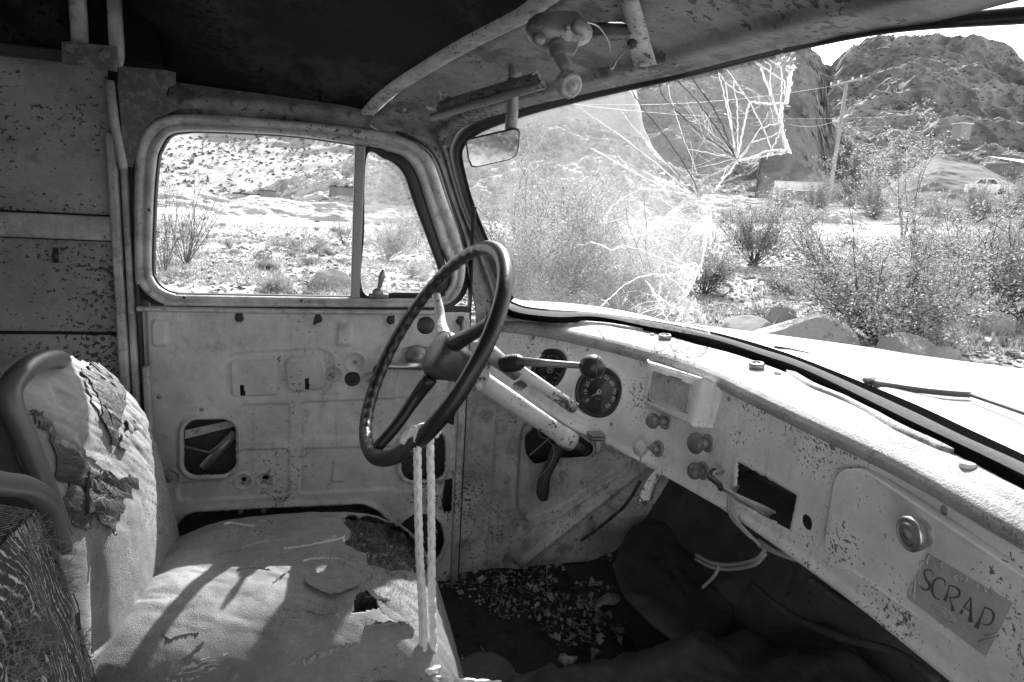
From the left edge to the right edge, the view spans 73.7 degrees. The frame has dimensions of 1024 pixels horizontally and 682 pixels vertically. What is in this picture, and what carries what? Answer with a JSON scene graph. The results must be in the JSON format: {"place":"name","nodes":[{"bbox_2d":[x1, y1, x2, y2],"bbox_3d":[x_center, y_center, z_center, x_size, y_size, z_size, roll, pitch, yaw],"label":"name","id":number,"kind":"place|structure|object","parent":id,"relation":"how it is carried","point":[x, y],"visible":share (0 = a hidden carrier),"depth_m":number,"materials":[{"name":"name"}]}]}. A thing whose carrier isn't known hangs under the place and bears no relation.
{"place":"outdoors","nodes":[
{"label":"outdoors","id":0,"kind":"place"},
{"bbox_2d":[157,207,213,213],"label":"road","id":1,"kind":"structure","parent":0,"point":[196,211],"depth_m":46.01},
{"bbox_2d":[159,94,396,196],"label":"brush hill","id":2,"kind":"structure","parent":0,"point":[257,177],"depth_m":87.00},
{"bbox_2d":[159,95,395,195],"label":"hill brush","id":3,"kind":"object","parent":2,"relation":"on","point":[209,166],"visible":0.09,"depth_m":87.57,"materials":[{"name":"grey plant"}]},
{"bbox_2d":[156,214,1023,368],"bbox_3d":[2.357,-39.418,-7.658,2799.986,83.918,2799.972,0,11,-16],"label":"ground","id":4,"kind":"structure","parent":0,"point":[245,221],"depth_m":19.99,"materials":[{"name":"gravel"}]},
{"bbox_2d":[156,265,192,277],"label":"scrub bush","id":5,"kind":"object","parent":4,"relation":"on","point":[166,273],"visible":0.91,"depth_m":12.42,"materials":[{"name":"grey plant"}]},
{"bbox_2d":[156,158,204,270],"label":"bush","id":6,"kind":"object","parent":4,"relation":"on","point":[161,225],"visible":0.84,"depth_m":13.16,"materials":[{"name":"grey plant"}]},
{"bbox_2d":[174,271,201,278],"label":"scrub bush","id":7,"kind":"object","parent":4,"relation":"on","point":[187,275],"visible":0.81,"depth_m":12.52,"materials":[{"name":"grey plant"}]},
{"bbox_2d":[156,142,238,263],"bbox_3d":[-7.314,-3.124,15.589,2.060,2.856,2.855,3,11,-4],"label":"bush","id":8,"kind":"object","parent":4,"relation":"on","point":[186,256],"visible":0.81,"depth_m":15.48,"materials":[{"name":"grey plant"}]},
{"bbox_2d":[220,238,238,247],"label":"scrub bush","id":9,"kind":"object","parent":4,"relation":"on","point":[228,243],"visible":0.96,"depth_m":19.95,"materials":[{"name":"grey plant"}]},
{"bbox_2d":[228,249,242,253],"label":"boulder","id":10,"kind":"object","parent":4,"relation":"on","point":[234,251],"visible":0.56,"depth_m":18.49,"materials":[{"name":"stone"}]},
{"bbox_2d":[233,190,259,195],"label":"timber plank","id":11,"kind":"object","parent":4,"relation":"on","point":[240,192],"visible":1,"depth_m":49.25,"materials":[{"name":"wood"}]},
{"bbox_2d":[235,242,283,262],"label":"bush","id":12,"kind":"object","parent":4,"relation":"on","point":[263,255],"visible":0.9,"depth_m":16.48,"materials":[{"name":"grey plant"}]},
{"bbox_2d":[253,257,282,268],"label":"scrub bush","id":13,"kind":"object","parent":4,"relation":"on","point":[259,263],"visible":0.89,"depth_m":15.10,"materials":[{"name":"grey plant"}]},
{"bbox_2d":[262,260,279,268],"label":"scrub bush","id":14,"kind":"object","parent":4,"relation":"on","point":[268,264],"visible":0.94,"depth_m":15.10,"materials":[{"name":"grey plant"}]},
{"bbox_2d":[253,271,294,293],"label":"scrub bush","id":15,"kind":"object","parent":4,"relation":"on","point":[267,284],"visible":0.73,"depth_m":11.54,"materials":[{"name":"grey plant"}]},
{"bbox_2d":[158,186,420,223],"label":"berm","id":16,"kind":"structure","parent":4,"relation":"on","point":[254,205],"depth_m":51.91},
{"bbox_2d":[260,190,275,197],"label":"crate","id":17,"kind":"object","parent":16,"relation":"on","point":[268,193],"visible":1,"depth_m":49.42,"materials":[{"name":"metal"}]},
{"bbox_2d":[329,186,352,195],"bbox_3d":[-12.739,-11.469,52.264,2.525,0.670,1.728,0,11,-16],"label":"shack","id":18,"kind":"structure","parent":16,"relation":"on","point":[341,190],"depth_m":51.42,"materials":[{"name":"metal"}]},
{"bbox_2d":[284,250,298,255],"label":"scrub bush","id":19,"kind":"object","parent":4,"relation":"on","point":[289,253],"visible":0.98,"depth_m":18.89,"materials":[{"name":"grey plant"}]},
{"bbox_2d":[252,268,363,294],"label":"bush","id":20,"kind":"object","parent":4,"relation":"on","point":[289,290],"visible":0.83,"depth_m":11.61,"materials":[{"name":"grey plant"}]},
{"bbox_2d":[296,253,323,263],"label":"scrub bush","id":21,"kind":"object","parent":4,"relation":"on","point":[309,259],"visible":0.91,"depth_m":16.47,"materials":[{"name":"grey plant"}]},
{"bbox_2d":[249,226,375,252],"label":"bush","id":22,"kind":"object","parent":4,"relation":"on","point":[300,247],"visible":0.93,"depth_m":20.70,"materials":[{"name":"grey plant"}]},
{"bbox_2d":[319,245,335,255],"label":"scrub bush","id":23,"kind":"object","parent":4,"relation":"on","point":[327,251],"visible":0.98,"depth_m":19.64,"materials":[{"name":"grey plant"}]},
{"bbox_2d":[308,268,350,289],"bbox_3d":[-3.481,-1.111,12.971,0.858,0.558,0.707,4,11,4],"label":"boulder","id":24,"kind":"object","parent":4,"relation":"on","point":[328,275],"visible":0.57,"depth_m":12.75,"materials":[{"name":"stone"}]},
{"bbox_2d":[322,202,366,243],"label":"bush","id":25,"kind":"object","parent":4,"relation":"on","point":[344,242],"visible":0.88,"depth_m":24.58,"materials":[{"name":"grey plant"}]},
{"bbox_2d":[300,259,396,286],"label":"bush","id":26,"kind":"object","parent":4,"relation":"on","point":[368,271],"visible":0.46,"depth_m":14.07,"materials":[{"name":"grey plant"}]},
{"bbox_2d":[344,279,376,290],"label":"scrub bush","id":27,"kind":"object","parent":4,"relation":"on","point":[363,286],"visible":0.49,"depth_m":12.79,"materials":[{"name":"grey plant"}]},
{"bbox_2d":[342,210,428,259],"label":"bush","id":28,"kind":"object","parent":4,"relation":"on","point":[399,243],"visible":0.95,"depth_m":19.35,"materials":[{"name":"grey plant"}]},
{"bbox_2d":[382,205,428,245],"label":"bush","id":29,"kind":"object","parent":4,"relation":"on","point":[412,221],"visible":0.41,"depth_m":25.39,"materials":[{"name":"grey plant"}]},
{"bbox_2d":[396,256,432,275],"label":"scrub bush","id":30,"kind":"object","parent":4,"relation":"on","point":[412,272],"visible":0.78,"depth_m":15.40,"materials":[{"name":"grey plant"}]},
{"bbox_2d":[412,269,431,280],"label":"scrub bush","id":31,"kind":"object","parent":4,"relation":"on","point":[424,277],"visible":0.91,"depth_m":15.05,"materials":[{"name":"grey plant"}]},
{"bbox_2d":[222,108,725,220],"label":"tailings heap","id":32,"kind":"object","parent":4,"relation":"on","point":[563,152],"visible":0.41,"depth_m":61.92,"materials":[{"name":"gravel"}]},
{"bbox_2d":[228,106,723,219],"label":"hill stones","id":33,"kind":"object","parent":32,"relation":"on","point":[477,179],"visible":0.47,"depth_m":61.91,"materials":[{"name":"stone"}]},
{"bbox_2d":[0,0,1023,681],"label":"panel truck","id":34,"kind":"object","parent":4,"relation":"on","point":[206,486],"visible":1,"depth_m":1.26,"materials":[{"name":"paint"}]},
{"bbox_2d":[399,423,501,681],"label":"rope","id":35,"kind":"object","parent":34,"relation":"attached to","point":[409,432],"visible":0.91,"depth_m":1.08,"materials":[{"name":"fabric"}]},
{"bbox_2d":[460,651,515,681],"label":"crumpled rag","id":36,"kind":"object","parent":34,"relation":"on","point":[492,666],"visible":0.9,"depth_m":1.35,"materials":[{"name":"fabric"}]},
{"bbox_2d":[359,552,625,674],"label":"floor litter","id":37,"kind":"object","parent":34,"relation":"on","point":[598,613],"visible":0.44,"depth_m":1.61,"materials":[{"name":"plant"}]},
{"bbox_2d":[588,576,602,586],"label":"dry leaf","id":38,"kind":"object","parent":37,"relation":"on","point":[598,583],"visible":1,"depth_m":1.69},
{"bbox_2d":[502,552,527,569],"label":"dry leaf","id":39,"kind":"object","parent":34,"relation":"on","point":[510,557],"visible":1,"depth_m":1.74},
{"bbox_2d":[529,430,554,591],"bbox_3d":[0.074,0.430,1.669,0.069,0.467,0.063,0,11,-16],"label":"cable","id":40,"kind":"object","parent":34,"relation":"hanging from","point":[538,447],"visible":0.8,"depth_m":1.65,"materials":[{"name":"black rubber"}]},
{"bbox_2d":[557,653,577,666],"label":"pebble","id":41,"kind":"object","parent":34,"relation":"on","point":[564,659],"visible":0.85,"depth_m":1.40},
{"bbox_2d":[590,647,600,661],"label":"dry leaf","id":42,"kind":"object","parent":34,"relation":"on","point":[594,652],"visible":0.92,"depth_m":1.43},
{"bbox_2d":[593,592,619,604],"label":"dry leaf","id":43,"kind":"object","parent":34,"relation":"on","point":[612,599],"visible":0.85,"depth_m":1.63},
{"bbox_2d":[615,520,733,639],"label":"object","id":44,"kind":"object","parent":34,"relation":"on","point":[662,577],"visible":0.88,"depth_m":1.50,"materials":[{"name":"rubber"}]},
{"bbox_2d":[406,137,649,318],"bbox_3d":[0.441,-1.560,10.562,3.300,3.046,3.892,12,14,37],"label":"bush","id":45,"kind":"object","parent":4,"relation":"on","point":[546,287],"visible":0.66,"depth_m":9.93,"materials":[{"name":"grey plant"}]},
{"bbox_2d":[504,121,557,264],"bbox_3d":[0.279,-3.910,17.497,1.623,4.410,1.288,9,12,28],"label":"bush","id":46,"kind":"object","parent":4,"relation":"on","point":[530,181],"visible":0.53,"depth_m":17.47,"materials":[{"name":"grey plant"}]},
{"bbox_2d":[500,149,650,258],"bbox_3d":[1.756,-3.365,18.507,4.141,3.299,5.013,3,11,-1],"label":"bush","id":47,"kind":"object","parent":4,"relation":"on","point":[563,198],"visible":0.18,"depth_m":18.07,"materials":[{"name":"grey plant"}]},
{"bbox_2d":[499,89,665,163],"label":"pale cliff","id":48,"kind":"structure","parent":4,"relation":"on","point":[614,119],"depth_m":70.47,"materials":[{"name":"stone"}]},
{"bbox_2d":[528,191,735,312],"bbox_3d":[1.819,-1.470,11.717,3.492,2.113,3.843,0,11,-17],"label":"bush","id":49,"kind":"object","parent":4,"relation":"on","point":[641,285],"visible":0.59,"depth_m":11.14,"materials":[{"name":"grey plant"}]},
{"bbox_2d":[634,217,677,238],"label":"scrub bush","id":50,"kind":"object","parent":4,"relation":"on","point":[658,229],"visible":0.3,"depth_m":29.29,"materials":[{"name":"grey plant"}]},
{"bbox_2d":[613,223,724,273],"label":"bush","id":51,"kind":"object","parent":4,"relation":"on","point":[657,236],"visible":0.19,"depth_m":16.68,"materials":[{"name":"grey plant"}]},
{"bbox_2d":[647,268,691,296],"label":"scrub bush","id":52,"kind":"object","parent":4,"relation":"on","point":[677,290],"visible":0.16,"depth_m":13.81,"materials":[{"name":"grey plant"}]},
{"bbox_2d":[680,194,708,212],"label":"scrub bush","id":53,"kind":"object","parent":4,"relation":"on","point":[690,206],"visible":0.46,"depth_m":53.16,"materials":[{"name":"grey plant"}]},
{"bbox_2d":[671,226,753,294],"bbox_3d":[4.133,-1.673,14.413,1.940,1.481,2.348,2,11,-6],"label":"bush","id":54,"kind":"object","parent":4,"relation":"on","point":[709,275],"visible":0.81,"depth_m":14.17,"materials":[{"name":"grey plant"}]},
{"bbox_2d":[693,279,744,295],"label":"scrub bush","id":55,"kind":"object","parent":4,"relation":"on","point":[719,292],"visible":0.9,"depth_m":14.12,"materials":[{"name":"grey plant"}]},
{"bbox_2d":[720,205,743,222],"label":"scrub bush","id":56,"kind":"object","parent":4,"relation":"on","point":[732,215],"visible":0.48,"depth_m":49.19,"materials":[{"name":"grey plant"}]},
{"bbox_2d":[719,315,770,331],"bbox_3d":[3.100,-0.001,9.140,0.692,0.692,0.660,-5,14,-36],"label":"boulder","id":57,"kind":"object","parent":4,"relation":"on","point":[747,323],"visible":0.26,"depth_m":8.98,"materials":[{"name":"stone"}]},
{"bbox_2d":[751,199,771,221],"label":"scrub bush","id":58,"kind":"object","parent":4,"relation":"on","point":[760,211],"visible":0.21,"depth_m":49.77,"materials":[{"name":"grey plant"}]},
{"bbox_2d":[702,176,824,265],"bbox_3d":[6.909,-3.213,18.622,3.029,2.619,3.666,-4,13,-34],"label":"bush","id":59,"kind":"object","parent":4,"relation":"on","point":[746,239],"visible":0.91,"depth_m":18.53,"materials":[{"name":"grey plant"}]},
{"bbox_2d":[725,289,814,317],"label":"bush","id":60,"kind":"object","parent":4,"relation":"on","point":[758,311],"visible":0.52,"depth_m":11.19,"materials":[{"name":"grey plant"}]},
{"bbox_2d":[744,260,799,277],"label":"scrub bush","id":61,"kind":"object","parent":4,"relation":"on","point":[776,268],"visible":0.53,"depth_m":16.58,"materials":[{"name":"grey plant"}]},
{"bbox_2d":[766,304,796,323],"bbox_3d":[4.257,-0.310,10.783,0.411,0.563,0.356,4,11,4],"label":"boulder","id":62,"kind":"object","parent":4,"relation":"on","point":[780,314],"visible":0.45,"depth_m":10.65,"materials":[{"name":"stone"}]},
{"bbox_2d":[754,267,812,294],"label":"scrub bush","id":63,"kind":"object","parent":4,"relation":"on","point":[771,279],"visible":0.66,"depth_m":14.14,"materials":[{"name":"grey plant"}]},
{"bbox_2d":[766,173,801,206],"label":"scrub bush","id":64,"kind":"object","parent":4,"relation":"on","point":[777,191],"visible":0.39,"depth_m":53.05,"materials":[{"name":"grey plant"}]},
{"bbox_2d":[774,181,822,190],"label":"trailer","id":65,"kind":"object","parent":4,"relation":"on","point":[798,185],"visible":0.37,"depth_m":55.39,"materials":[{"name":"white paint"}]},
{"bbox_2d":[752,313,859,345],"bbox_3d":[3.587,0.108,8.422,1.346,0.934,0.804,4,11,4],"label":"boulder","id":66,"kind":"object","parent":4,"relation":"on","point":[819,326],"visible":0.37,"depth_m":8.13,"materials":[{"name":"stone"}]},
{"bbox_2d":[794,199,833,223],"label":"scrub bush","id":67,"kind":"object","parent":4,"relation":"on","point":[817,213],"visible":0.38,"depth_m":47.90,"materials":[{"name":"grey plant"}]},
{"bbox_2d":[805,196,828,210],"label":"scrub bush","id":68,"kind":"object","parent":4,"relation":"on","point":[816,205],"visible":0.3,"depth_m":51.60,"materials":[{"name":"grey plant"}]},
{"bbox_2d":[795,164,840,208],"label":"scrub bush","id":69,"kind":"object","parent":4,"relation":"on","point":[820,195],"visible":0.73,"depth_m":52.04,"materials":[{"name":"grey plant"}]},
{"bbox_2d":[755,49,890,206],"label":"rock tower","id":70,"kind":"structure","parent":4,"relation":"on","point":[807,146],"depth_m":83.50,"materials":[{"name":"stone"}]},
{"bbox_2d":[827,75,862,202],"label":"utility pole","id":71,"kind":"object","parent":4,"relation":"on","point":[845,89],"visible":0.95,"depth_m":57.60,"materials":[{"name":"grey wood"}]},
{"bbox_2d":[581,86,829,104],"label":"power line","id":72,"kind":"object","parent":71,"relation":"attached to","point":[710,101],"visible":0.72,"depth_m":58.27,"materials":[{"name":"metal"}]},
{"bbox_2d":[572,104,903,118],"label":"power line","id":73,"kind":"object","parent":71,"relation":"attached to","point":[736,117],"visible":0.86,"depth_m":63.04,"materials":[{"name":"metal"}]},
{"bbox_2d":[830,194,860,208],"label":"scrub bush","id":74,"kind":"object","parent":4,"relation":"on","point":[851,203],"visible":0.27,"depth_m":51.92,"materials":[{"name":"grey plant"}]},
{"bbox_2d":[837,235,858,243],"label":"scrub bush","id":75,"kind":"object","parent":4,"relation":"on","point":[849,239],"visible":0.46,"depth_m":27.61,"materials":[{"name":"grey plant"}]},
{"bbox_2d":[837,253,884,272],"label":"scrub bush","id":76,"kind":"object","parent":4,"relation":"on","point":[850,264],"visible":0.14,"depth_m":16.67,"materials":[{"name":"grey plant"}]},
{"bbox_2d":[816,124,915,204],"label":"bush","id":77,"kind":"object","parent":4,"relation":"on","point":[864,178],"visible":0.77,"depth_m":53.02,"materials":[{"name":"grey plant"}]},
{"bbox_2d":[861,201,883,219],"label":"scrub bush","id":78,"kind":"object","parent":4,"relation":"on","point":[875,214],"visible":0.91,"depth_m":49.15,"materials":[{"name":"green plant"}]},
{"bbox_2d":[856,178,895,211],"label":"scrub bush","id":79,"kind":"object","parent":4,"relation":"on","point":[874,200],"visible":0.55,"depth_m":50.51,"materials":[{"name":"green plant"}]},
{"bbox_2d":[761,188,1023,348],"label":"bush","id":80,"kind":"object","parent":4,"relation":"on","point":[911,305],"visible":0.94,"depth_m":8.88,"materials":[{"name":"grey plant"}]},
{"bbox_2d":[834,93,965,236],"bbox_3d":[18.036,-7.623,30.543,4.977,6.042,6.271,-2,12,-24],"label":"bush","id":81,"kind":"object","parent":4,"relation":"on","point":[905,184],"visible":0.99,"depth_m":30.87,"materials":[{"name":"grey plant"}]},
{"bbox_2d":[876,332,936,356],"bbox_3d":[4.825,0.184,8.351,0.859,0.556,0.666,4,11,4],"label":"boulder","id":82,"kind":"object","parent":4,"relation":"on","point":[909,343],"visible":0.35,"depth_m":8.21,"materials":[{"name":"stone"}]},
{"bbox_2d":[914,302,941,338],"bbox_3d":[6.004,-0.146,9.843,0.351,0.828,0.298,-2,12,-28],"label":"boulder","id":83,"kind":"object","parent":4,"relation":"on","point":[925,334],"visible":0.05,"depth_m":9.74,"materials":[{"name":"stone"}]},
{"bbox_2d":[925,219,945,227],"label":"scrub bush","id":84,"kind":"object","parent":4,"relation":"on","point":[935,224],"visible":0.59,"depth_m":41.08,"materials":[{"name":"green plant"}]},
{"bbox_2d":[926,208,946,224],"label":"scrub bush","id":85,"kind":"object","parent":4,"relation":"on","point":[936,218],"visible":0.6,"depth_m":45.07,"materials":[{"name":"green plant"}]},
{"bbox_2d":[917,199,956,216],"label":"scrub bush","id":86,"kind":"object","parent":4,"relation":"on","point":[940,211],"visible":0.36,"depth_m":48.05,"materials":[{"name":"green plant"}]},
{"bbox_2d":[919,197,954,217],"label":"scrub bush","id":87,"kind":"object","parent":4,"relation":"on","point":[939,203],"visible":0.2,"depth_m":48.26,"materials":[{"name":"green plant"}]},
{"bbox_2d":[926,346,961,359],"bbox_3d":[5.105,0.272,8.163,0.472,0.424,0.452,12,14,37],"label":"boulder","id":88,"kind":"object","parent":4,"relation":"on","point":[945,352],"visible":0.28,"depth_m":7.99,"materials":[{"name":"stone"}]},
{"bbox_2d":[874,180,1023,323],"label":"bush","id":89,"kind":"object","parent":4,"relation":"on","point":[1006,273],"visible":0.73,"depth_m":10.69,"materials":[{"name":"grey plant"}]},
{"bbox_2d":[880,154,1023,215],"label":"grey heap","id":90,"kind":"object","parent":4,"relation":"on","point":[954,175],"visible":0.43,"depth_m":79.81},
{"bbox_2d":[888,209,1023,263],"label":"bush","id":91,"kind":"object","parent":4,"relation":"on","point":[962,232],"visible":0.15,"depth_m":17.13,"materials":[{"name":"grey plant"}]},
{"bbox_2d":[943,204,972,224],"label":"scrub bush","id":92,"kind":"object","parent":4,"relation":"on","point":[958,214],"visible":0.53,"depth_m":44.08,"materials":[{"name":"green plant"}]},
{"bbox_2d":[955,168,999,216],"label":"scrub bush","id":93,"kind":"object","parent":4,"relation":"on","point":[971,198],"visible":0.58,"depth_m":46.92,"materials":[{"name":"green plant"}]},
{"bbox_2d":[965,196,992,221],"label":"scrub bush","id":94,"kind":"object","parent":4,"relation":"on","point":[978,205],"visible":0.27,"depth_m":46.19,"materials":[{"name":"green plant"}]},
{"bbox_2d":[961,194,1001,222],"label":"scrub bush","id":95,"kind":"object","parent":4,"relation":"on","point":[987,211],"visible":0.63,"depth_m":45.82,"materials":[{"name":"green plant"}]},
{"bbox_2d":[964,179,1010,194],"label":"parked car","id":96,"kind":"object","parent":4,"relation":"on","point":[992,185],"visible":0.56,"depth_m":68.73,"materials":[{"name":"white paint"}]},
{"bbox_2d":[979,311,1016,335],"bbox_3d":[7.131,-0.188,10.062,0.561,0.495,0.464,4,11,4],"label":"boulder","id":97,"kind":"object","parent":4,"relation":"on","point":[1010,324],"visible":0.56,"depth_m":9.88,"materials":[{"name":"stone"}]},
{"bbox_2d":[989,156,1023,177],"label":"house","id":98,"kind":"structure","parent":4,"relation":"on","point":[998,170],"depth_m":86.06,"materials":[{"name":"white paint"}]},
{"bbox_2d":[992,198,1020,217],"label":"scrub bush","id":99,"kind":"object","parent":4,"relation":"on","point":[997,205],"visible":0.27,"depth_m":47.77,"materials":[{"name":"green plant"}]},
{"bbox_2d":[991,160,1023,218],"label":"scrub bush","id":100,"kind":"object","parent":4,"relation":"on","point":[1020,189],"visible":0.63,"depth_m":46.04,"materials":[{"name":"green plant"}]},
{"bbox_2d":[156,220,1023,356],"bbox_3d":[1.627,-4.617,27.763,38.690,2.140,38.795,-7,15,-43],"label":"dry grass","id":101,"kind":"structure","parent":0,"point":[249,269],"depth_m":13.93,"materials":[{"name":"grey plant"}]},
{"bbox_2d":[636,33,1023,178],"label":"rocky hill","id":102,"kind":"structure","parent":0,"point":[973,73],"depth_m":187.63,"materials":[{"name":"stone"}]},
{"bbox_2d":[636,32,1023,178],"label":"hill brush","id":103,"kind":"object","parent":102,"relation":"on","point":[836,115],"visible":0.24,"depth_m":183.80,"materials":[{"name":"grey plant"}]},
{"bbox_2d":[950,122,973,140],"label":"hillside shed","id":104,"kind":"structure","parent":102,"relation":"on","point":[960,129],"depth_m":109.40,"materials":[{"name":"grey wood"}]},
{"bbox_2d":[665,194,1023,227],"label":"berm","id":105,"kind":"structure","parent":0,"point":[716,201],"depth_m":51.52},
{"bbox_2d":[701,119,1023,197],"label":"brush slope","id":106,"kind":"structure","parent":0,"point":[755,165],"depth_m":118.35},
{"bbox_2d":[700,117,1023,197],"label":"hill brush","id":107,"kind":"object","parent":106,"relation":"on","point":[748,184],"visible":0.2,"depth_m":117.63,"materials":[{"name":"grey plant"}]},
{"bbox_2d":[812,0,1023,64],"label":"sky","id":108,"kind":"structure","parent":0,"point":[1013,35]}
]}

